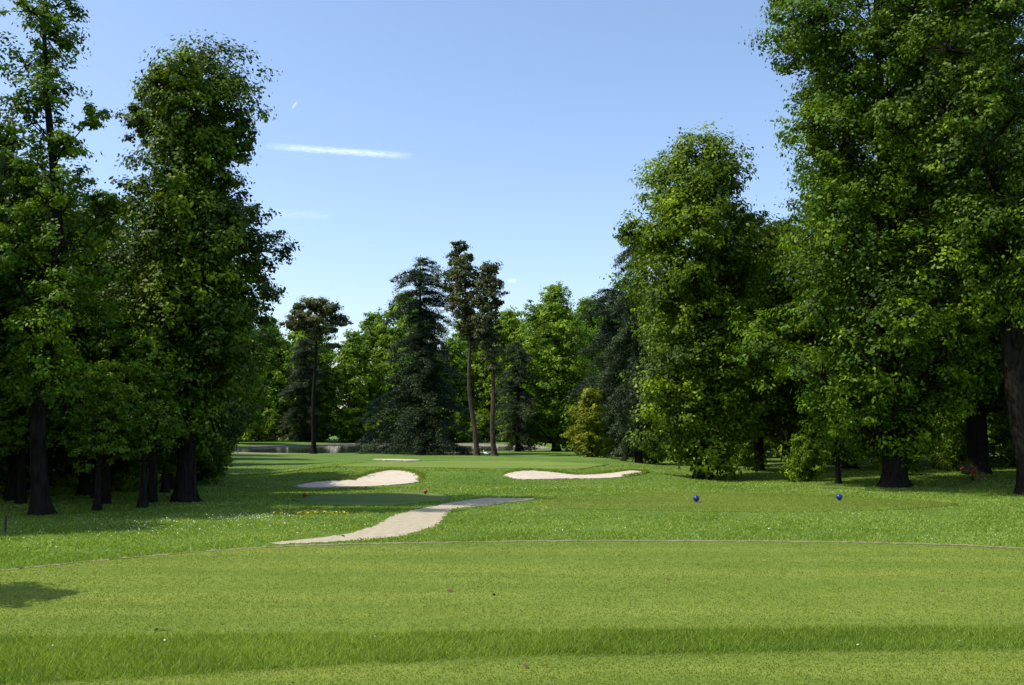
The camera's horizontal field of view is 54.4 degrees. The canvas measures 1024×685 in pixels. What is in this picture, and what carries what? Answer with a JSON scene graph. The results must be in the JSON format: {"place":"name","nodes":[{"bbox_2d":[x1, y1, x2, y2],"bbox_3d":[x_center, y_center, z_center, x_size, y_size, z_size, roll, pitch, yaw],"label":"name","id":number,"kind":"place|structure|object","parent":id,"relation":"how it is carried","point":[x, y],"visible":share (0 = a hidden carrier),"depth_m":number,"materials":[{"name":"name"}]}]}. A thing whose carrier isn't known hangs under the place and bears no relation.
{"place":"outdoors","nodes":[
{"label":"outdoors","id":0,"kind":"place"},
{"bbox_2d":[233,445,543,452],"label":"pond","id":1,"kind":"structure","parent":0,"point":[324,449],"depth_m":129.91,"materials":[{"name":"grey liquid"}]},
{"bbox_2d":[273,498,532,544],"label":"gravel path","id":2,"kind":"structure","parent":0,"point":[409,522],"depth_m":21.70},
{"bbox_2d":[0,435,1023,682],"bbox_3d":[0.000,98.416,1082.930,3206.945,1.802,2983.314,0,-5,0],"label":"ground","id":3,"kind":"structure","parent":0,"point":[282,463],"depth_m":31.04,"materials":[{"name":"green plant"}]},
{"bbox_2d":[4,515,6,533],"bbox_3d":[-9.850,3.591,19.359,0.041,0.460,0.041,-2,-5,22],"label":"marker post","id":4,"kind":"object","parent":3,"relation":"on","point":[5,525],"visible":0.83,"depth_m":19.35,"materials":[{"name":"brown wood"}]},
{"bbox_2d":[0,60,15,341],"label":"lime tree","id":5,"kind":"object","parent":3,"relation":"on","point":[3,310],"visible":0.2,"depth_m":28.16,"materials":[{"name":"green plant"}]},
{"bbox_2d":[0,121,67,205],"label":"lime tree","id":6,"kind":"object","parent":3,"relation":"on","point":[14,144],"visible":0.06,"depth_m":37.94,"materials":[{"name":"green plant"}]},
{"bbox_2d":[0,329,77,504],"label":"sapling","id":7,"kind":"object","parent":3,"relation":"on","point":[19,436],"visible":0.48,"depth_m":26.66,"materials":[{"name":"green plant"}]},
{"bbox_2d":[0,172,111,489],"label":"lime tree","id":8,"kind":"object","parent":3,"relation":"on","point":[27,486],"visible":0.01,"depth_m":33.52,"materials":[{"name":"green plant"}]},
{"bbox_2d":[0,148,128,500],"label":"lime tree","id":9,"kind":"object","parent":3,"relation":"on","point":[6,192],"visible":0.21,"depth_m":28.24,"materials":[{"name":"green plant"}]},
{"bbox_2d":[0,0,154,515],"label":"oak tree","id":10,"kind":"object","parent":3,"relation":"on","point":[44,355],"visible":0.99,"depth_m":24.22,"materials":[{"name":"green plant"}]},
{"bbox_2d":[12,211,150,495],"bbox_3d":[-13.152,0.315,30.957,5.153,9.260,5.308,1,-5,-14],"label":"lime tree","id":11,"kind":"object","parent":3,"relation":"on","point":[84,487],"visible":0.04,"depth_m":30.59,"materials":[{"name":"green plant"}]},
{"bbox_2d":[65,333,119,498],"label":"sapling","id":12,"kind":"object","parent":3,"relation":"on","point":[92,495],"visible":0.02,"depth_m":29.10,"materials":[{"name":"green plant"}]},
{"bbox_2d":[48,360,139,510],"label":"sapling","id":13,"kind":"object","parent":3,"relation":"on","point":[98,421],"visible":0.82,"depth_m":24.89,"materials":[{"name":"green plant"}]},
{"bbox_2d":[57,335,149,504],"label":"sapling","id":14,"kind":"object","parent":3,"relation":"on","point":[106,486],"visible":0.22,"depth_m":26.77,"materials":[{"name":"green plant"}]},
{"bbox_2d":[78,189,144,460],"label":"lime tree","id":15,"kind":"object","parent":3,"relation":"on","point":[97,192],"visible":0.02,"depth_m":37.34,"materials":[{"name":"green plant"}]},
{"bbox_2d":[132,458,162,477],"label":"shrub","id":16,"kind":"object","parent":3,"relation":"on","point":[160,471],"depth_m":41.81,"materials":[{"name":"green plant"}]},
{"bbox_2d":[106,335,190,507],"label":"sapling","id":17,"kind":"object","parent":3,"relation":"on","point":[148,347],"visible":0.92,"depth_m":25.64,"materials":[{"name":"green plant"}]},
{"bbox_2d":[107,326,198,502],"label":"sapling","id":18,"kind":"object","parent":3,"relation":"on","point":[152,490],"visible":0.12,"depth_m":27.29,"materials":[{"name":"green plant"}]},
{"bbox_2d":[158,448,169,492],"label":"sapling","id":19,"kind":"object","parent":3,"relation":"on","point":[165,488],"depth_m":32.65,"materials":[{"name":"plant"}]},
{"bbox_2d":[71,184,288,496],"bbox_3d":[-9.952,-0.059,30.313,6.156,9.905,5.260,-1,-5,6],"label":"lime tree","id":20,"kind":"object","parent":3,"relation":"on","point":[203,447],"visible":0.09,"depth_m":30.08,"materials":[{"name":"green plant"}]},
{"bbox_2d":[128,259,254,489],"bbox_3d":[-11.951,0.435,34.953,5.476,9.838,5.639,-2,-6,24],"label":"lime tree","id":21,"kind":"object","parent":3,"relation":"on","point":[171,482],"visible":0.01,"depth_m":34.56,"materials":[{"name":"green plant"}]},
{"bbox_2d":[87,29,300,502],"bbox_3d":[-8.852,-2.203,28.192,5.782,13.855,5.517,0,-5,0],"label":"oak tree","id":22,"kind":"object","parent":3,"relation":"on","point":[196,202],"visible":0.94,"depth_m":27.50,"materials":[{"name":"green plant"}]},
{"bbox_2d":[196,439,235,484],"bbox_3d":[-11.739,4.430,37.581,2.343,2.407,2.395,-2,-5,19],"label":"shrub","id":23,"kind":"object","parent":3,"relation":"on","point":[206,468],"visible":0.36,"depth_m":37.55,"materials":[{"name":"green plant"}]},
{"bbox_2d":[202,437,238,478],"bbox_3d":[-12.617,4.692,41.940,2.661,2.675,2.604,-1,-5,15],"label":"shrub","id":24,"kind":"object","parent":3,"relation":"on","point":[229,450],"visible":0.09,"depth_m":41.63,"materials":[{"name":"green plant"}]},
{"bbox_2d":[213,345,267,472],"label":"lime tree","id":25,"kind":"object","parent":3,"relation":"on","point":[247,414],"visible":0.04,"depth_m":46.04,"materials":[{"name":"green plant"}]},
{"bbox_2d":[224,376,270,450],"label":"lime tree","id":26,"kind":"object","parent":3,"relation":"on","point":[260,393],"visible":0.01,"depth_m":57.45,"materials":[{"name":"green plant"}]},
{"bbox_2d":[275,338,336,441],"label":"cedar tree","id":27,"kind":"object","parent":3,"relation":"on","point":[302,417],"visible":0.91,"depth_m":176.63,"materials":[{"name":"green plant"}]},
{"bbox_2d":[272,509,347,514],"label":"yellow flowers","id":28,"kind":"object","parent":3,"relation":"on","point":[298,512],"visible":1,"depth_m":23.97,"materials":[{"name":"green plant"}]},
{"bbox_2d":[278,295,353,453],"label":"umbrella pine tree","id":29,"kind":"object","parent":3,"relation":"on","point":[314,330],"visible":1,"depth_m":85.85,"materials":[{"name":"green plant"}]},
{"bbox_2d":[294,470,419,487],"bbox_3d":[-5.660,5.249,38.034,5.298,0.543,3.126,5,-7,-43],"label":"sand bunker","id":30,"kind":"object","parent":3,"relation":"on","point":[391,477],"visible":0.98,"depth_m":38.53},
{"bbox_2d":[291,492,452,505],"bbox_3d":[-4.000,4.664,29.600,4.704,0.121,6.008,0,-5,0],"label":"tee box","id":31,"kind":"object","parent":3,"relation":"on","point":[384,498],"visible":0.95,"depth_m":29.26,"materials":[{"name":"green plant"}]},
{"bbox_2d":[225,444,548,453],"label":"pond edging","id":32,"kind":"object","parent":3,"relation":"on","point":[355,444],"visible":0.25,"depth_m":150.94,"materials":[{"name":"stone"}]},
{"bbox_2d":[373,459,420,460],"bbox_3d":[-6.601,6.770,57.122,2.792,0.173,2.149,0,-5,0],"label":"sand bunker","id":33,"kind":"object","parent":3,"relation":"on","point":[397,459],"visible":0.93,"depth_m":56.60},
{"bbox_2d":[353,255,485,454],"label":"cedar tree","id":34,"kind":"object","parent":3,"relation":"on","point":[420,389],"visible":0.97,"depth_m":85.50,"materials":[{"name":"green plant"}]},
{"bbox_2d":[432,240,480,455],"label":"scots pine tree","id":35,"kind":"object","parent":3,"relation":"on","point":[460,271],"visible":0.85,"depth_m":80.94,"materials":[{"name":"green plant"}]},
{"bbox_2d":[340,461,608,468],"bbox_3d":[-1.812,6.175,50.314,13.374,0.226,14.849,0,-5,0],"label":"putting green","id":36,"kind":"object","parent":3,"relation":"on","point":[498,464],"visible":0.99,"depth_m":50.21,"materials":[{"name":"green plant"}]},
{"bbox_2d":[311,467,650,481],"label":"bunker lip grass","id":37,"kind":"structure","parent":3,"relation":"on","point":[421,477],"depth_m":40.66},
{"bbox_2d":[468,259,509,455],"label":"scots pine tree","id":38,"kind":"object","parent":3,"relation":"on","point":[486,289],"visible":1,"depth_m":78.97,"materials":[{"name":"green plant"}]},
{"bbox_2d":[9,486,999,656],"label":"daisies","id":39,"kind":"object","parent":3,"relation":"on","point":[310,524],"visible":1,"depth_m":20.96,"materials":[{"name":"white plant"}]},
{"bbox_2d":[1,540,1020,570],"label":"worn edge","id":40,"kind":"object","parent":3,"relation":"on","point":[518,541],"visible":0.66,"depth_m":17.75,"materials":[{"name":"soil"}]},
{"bbox_2d":[0,541,1023,638],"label":"fairway","id":41,"kind":"structure","parent":3,"relation":"on","point":[544,567],"depth_m":12.69,"materials":[{"name":"green plant"}]},
{"bbox_2d":[0,540,1023,684],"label":"mown grass","id":42,"kind":"structure","parent":41,"relation":"on","point":[547,620],"depth_m":11.52,"materials":[{"name":"green plant"}]},
{"bbox_2d":[154,577,943,667],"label":"fallen leaves","id":43,"kind":"object","parent":41,"relation":"on","point":[450,590],"visible":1,"depth_m":12.07,"materials":[{"name":"brown plant"}]},
{"bbox_2d":[0,619,1023,684],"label":"rough grass strip","id":44,"kind":"object","parent":3,"relation":"on","point":[192,659],"visible":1,"depth_m":9.19,"materials":[{"name":"green plant"}]},
{"bbox_2d":[495,341,542,451],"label":"cedar tree","id":45,"kind":"object","parent":3,"relation":"on","point":[521,420],"visible":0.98,"depth_m":95.53,"materials":[{"name":"green plant"}]},
{"bbox_2d":[506,281,608,450],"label":"beech tree","id":46,"kind":"object","parent":3,"relation":"on","point":[552,328],"visible":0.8,"depth_m":96.72,"materials":[{"name":"green plant"}]},
{"bbox_2d":[504,470,643,479],"bbox_3d":[2.787,5.437,40.758,6.525,0.318,3.206,1,-5,-12],"label":"sand bunker","id":47,"kind":"object","parent":3,"relation":"on","point":[532,475],"visible":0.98,"depth_m":40.43},
{"bbox_2d":[559,387,614,458],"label":"yellow shrub","id":48,"kind":"object","parent":3,"relation":"on","point":[593,424],"visible":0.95,"depth_m":72.27,"materials":[{"name":"green plant"}]},
{"bbox_2d":[559,296,625,446],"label":"beech tree","id":49,"kind":"object","parent":3,"relation":"on","point":[591,324],"visible":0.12,"depth_m":105.57,"materials":[{"name":"green plant"}]},
{"bbox_2d":[564,286,647,455],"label":"cedar tree","id":50,"kind":"object","parent":3,"relation":"on","point":[603,337],"visible":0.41,"depth_m":77.55,"materials":[{"name":"green plant"}]},
{"bbox_2d":[231,280,999,445],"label":"distant treeline","id":51,"kind":"object","parent":3,"relation":"on","point":[357,353],"visible":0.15,"depth_m":182.59,"materials":[{"name":"green plant"}]},
{"bbox_2d":[601,230,673,463],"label":"cedar tree","id":52,"kind":"object","parent":3,"relation":"on","point":[619,341],"visible":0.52,"depth_m":59.78,"materials":[{"name":"green plant"}]},
{"bbox_2d":[615,277,685,452],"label":"lime tree","id":53,"kind":"object","parent":3,"relation":"on","point":[622,375],"visible":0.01,"depth_m":68.17,"materials":[{"name":"green plant"}]},
{"bbox_2d":[634,429,667,463],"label":"shrub","id":54,"kind":"object","parent":3,"relation":"on","point":[644,456],"visible":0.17,"depth_m":61.19,"materials":[{"name":"green plant"}]},
{"bbox_2d":[599,118,792,479],"bbox_3d":[8.112,-1.655,43.713,7.559,16.080,8.168,2,-5,-20],"label":"oak tree","id":55,"kind":"object","parent":3,"relation":"on","point":[695,297],"visible":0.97,"depth_m":41.98,"materials":[{"name":"green plant"}]},
{"bbox_2d":[671,212,803,458],"bbox_3d":[12.804,-0.120,54.999,8.052,14.468,8.293,0,-5,4],"label":"lime tree","id":56,"kind":"object","parent":3,"relation":"on","point":[772,223],"visible":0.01,"depth_m":54.38,"materials":[{"name":"green plant"}]},
{"bbox_2d":[530,492,958,512],"bbox_3d":[6.293,4.356,27.004,11.639,0.163,6.848,0,-5,0],"label":"tee box","id":57,"kind":"object","parent":3,"relation":"on","point":[683,502],"visible":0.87,"depth_m":26.33,"materials":[{"name":"green plant"}]},
{"bbox_2d":[693,495,699,501],"bbox_3d":[4.950,4.237,26.730,0.170,0.265,0.170,0,-5,0],"label":"blue tee marker","id":58,"kind":"object","parent":57,"relation":"on","point":[696,498],"visible":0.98,"depth_m":26.68,"materials":[{"name":"paint"}]},
{"bbox_2d":[836,494,841,500],"bbox_3d":[9.050,4.319,27.526,0.170,0.265,0.170,0,-5,0],"label":"blue tee marker","id":59,"kind":"object","parent":57,"relation":"on","point":[839,497],"visible":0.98,"depth_m":27.47,"materials":[{"name":"paint"}]},
{"bbox_2d":[724,438,771,461],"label":"shrub","id":60,"kind":"object","parent":3,"relation":"on","point":[770,439],"depth_m":60.84,"materials":[{"name":"green plant"}]},
{"bbox_2d":[733,438,776,466],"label":"shrub","id":61,"kind":"object","parent":3,"relation":"on","point":[746,451],"visible":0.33,"depth_m":51.37,"materials":[{"name":"green plant"}]},
{"bbox_2d":[720,222,836,470],"bbox_3d":[12.026,0.047,48.301,6.807,12.818,7.966,1,-5,-6],"label":"lime tree","id":62,"kind":"object","parent":3,"relation":"on","point":[781,412],"visible":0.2,"depth_m":47.33,"materials":[{"name":"green plant"}]},
{"bbox_2d":[766,421,807,457],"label":"shrub","id":63,"kind":"object","parent":3,"relation":"on","point":[778,449],"visible":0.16,"depth_m":65.35,"materials":[{"name":"green plant"}]},
{"bbox_2d":[764,215,836,462],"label":"lime tree","id":64,"kind":"object","parent":3,"relation":"on","point":[788,431],"visible":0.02,"depth_m":59.53,"materials":[{"name":"green plant"}]},
{"bbox_2d":[779,434,831,481],"bbox_3d":[11.593,4.672,39.431,2.129,2.140,2.083,0,-5,-3],"label":"shrub","id":65,"kind":"object","parent":3,"relation":"on","point":[799,463],"visible":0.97,"depth_m":38.96,"materials":[{"name":"green plant"}]},
{"bbox_2d":[796,420,821,455],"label":"shrub","id":66,"kind":"object","parent":3,"relation":"on","point":[809,434],"visible":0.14,"depth_m":79.16,"materials":[{"name":"green plant"}]},
{"bbox_2d":[811,424,842,464],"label":"shrub","id":67,"kind":"object","parent":3,"relation":"on","point":[831,461],"visible":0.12,"depth_m":52.48,"materials":[{"name":"green plant"}]},
{"bbox_2d":[809,377,858,483],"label":"sapling","id":68,"kind":"object","parent":3,"relation":"on","point":[838,479],"visible":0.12,"depth_m":37.19,"materials":[{"name":"green plant"}]},
{"bbox_2d":[771,191,913,468],"bbox_3d":[16.655,-0.982,49.455,8.625,15.047,8.374,5,-7,-43],"label":"lime tree","id":69,"kind":"object","parent":3,"relation":"on","point":[802,343],"visible":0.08,"depth_m":48.33,"materials":[{"name":"green plant"}]},
{"bbox_2d":[724,0,1023,487],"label":"oak tree","id":70,"kind":"object","parent":3,"relation":"on","point":[881,415],"visible":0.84,"depth_m":34.32,"materials":[{"name":"green plant"}]},
{"bbox_2d":[831,200,957,428],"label":"lime tree","id":71,"kind":"object","parent":3,"relation":"on","point":[934,416],"depth_m":52.97,"materials":[{"name":"green plant"}]},
{"bbox_2d":[869,451,924,475],"bbox_3d":[15.620,4.601,40.542,2.129,2.140,2.083,3,-6,-34],"label":"shrub","id":72,"kind":"object","parent":3,"relation":"on","point":[880,462],"visible":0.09,"depth_m":40.62,"materials":[{"name":"green plant"}]},
{"bbox_2d":[820,12,1023,474],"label":"oak tree","id":73,"kind":"object","parent":3,"relation":"on","point":[977,454],"visible":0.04,"depth_m":40.48,"materials":[{"name":"green plant"}]},
{"bbox_2d":[853,0,1023,494],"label":"oak tree","id":74,"kind":"object","parent":3,"relation":"on","point":[984,68],"visible":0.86,"depth_m":31.63,"materials":[{"name":"green plant"}]},
{"bbox_2d":[922,409,965,453],"bbox_3d":[25.940,5.523,59.380,3.726,3.745,3.645,2,-5,-19],"label":"shrub","id":75,"kind":"object","parent":3,"relation":"on","point":[938,422],"visible":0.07,"depth_m":59.47,"materials":[{"name":"green plant"}]},
{"bbox_2d":[928,419,966,470],"bbox_3d":[20.124,4.777,44.987,2.661,2.675,2.604,0,-5,-1],"label":"shrub","id":76,"kind":"object","parent":3,"relation":"on","point":[957,453],"visible":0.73,"depth_m":44.39,"materials":[{"name":"green plant"}]},
{"bbox_2d":[932,416,995,467],"bbox_3d":[21.774,4.955,47.846,2.927,2.942,2.864,-5,-7,42],"label":"shrub","id":77,"kind":"object","parent":3,"relation":"on","point":[964,419],"visible":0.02,"depth_m":47.66,"materials":[{"name":"green plant"}]},
{"bbox_2d":[953,460,987,480],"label":"rhododendron bush","id":78,"kind":"object","parent":3,"relation":"on","point":[971,476],"visible":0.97,"depth_m":36.64,"materials":[{"name":"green plant"}]},
{"bbox_2d":[958,327,1006,438],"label":"lime tree","id":79,"kind":"object","parent":3,"relation":"on","point":[991,419],"visible":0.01,"depth_m":53.01,"materials":[{"name":"green plant"}]},
{"bbox_2d":[987,408,1015,466],"bbox_3d":[25.331,4.838,49.678,3.385,3.477,3.460,1,-5,-14],"label":"shrub","id":80,"kind":"object","parent":3,"relation":"on","point":[1003,432],"visible":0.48,"depth_m":49.55,"materials":[{"name":"green plant"}]},
{"bbox_2d":[0,0,1023,430],"label":"sky","id":81,"kind":"structure","parent":0,"point":[516,131],"materials":[{"name":"blue"}]},
{"bbox_2d":[2,648,1023,684],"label":"tee lawn","id":82,"kind":"structure","parent":0,"point":[614,666],"depth_m":8.27,"materials":[{"name":"green plant"}]}
]}

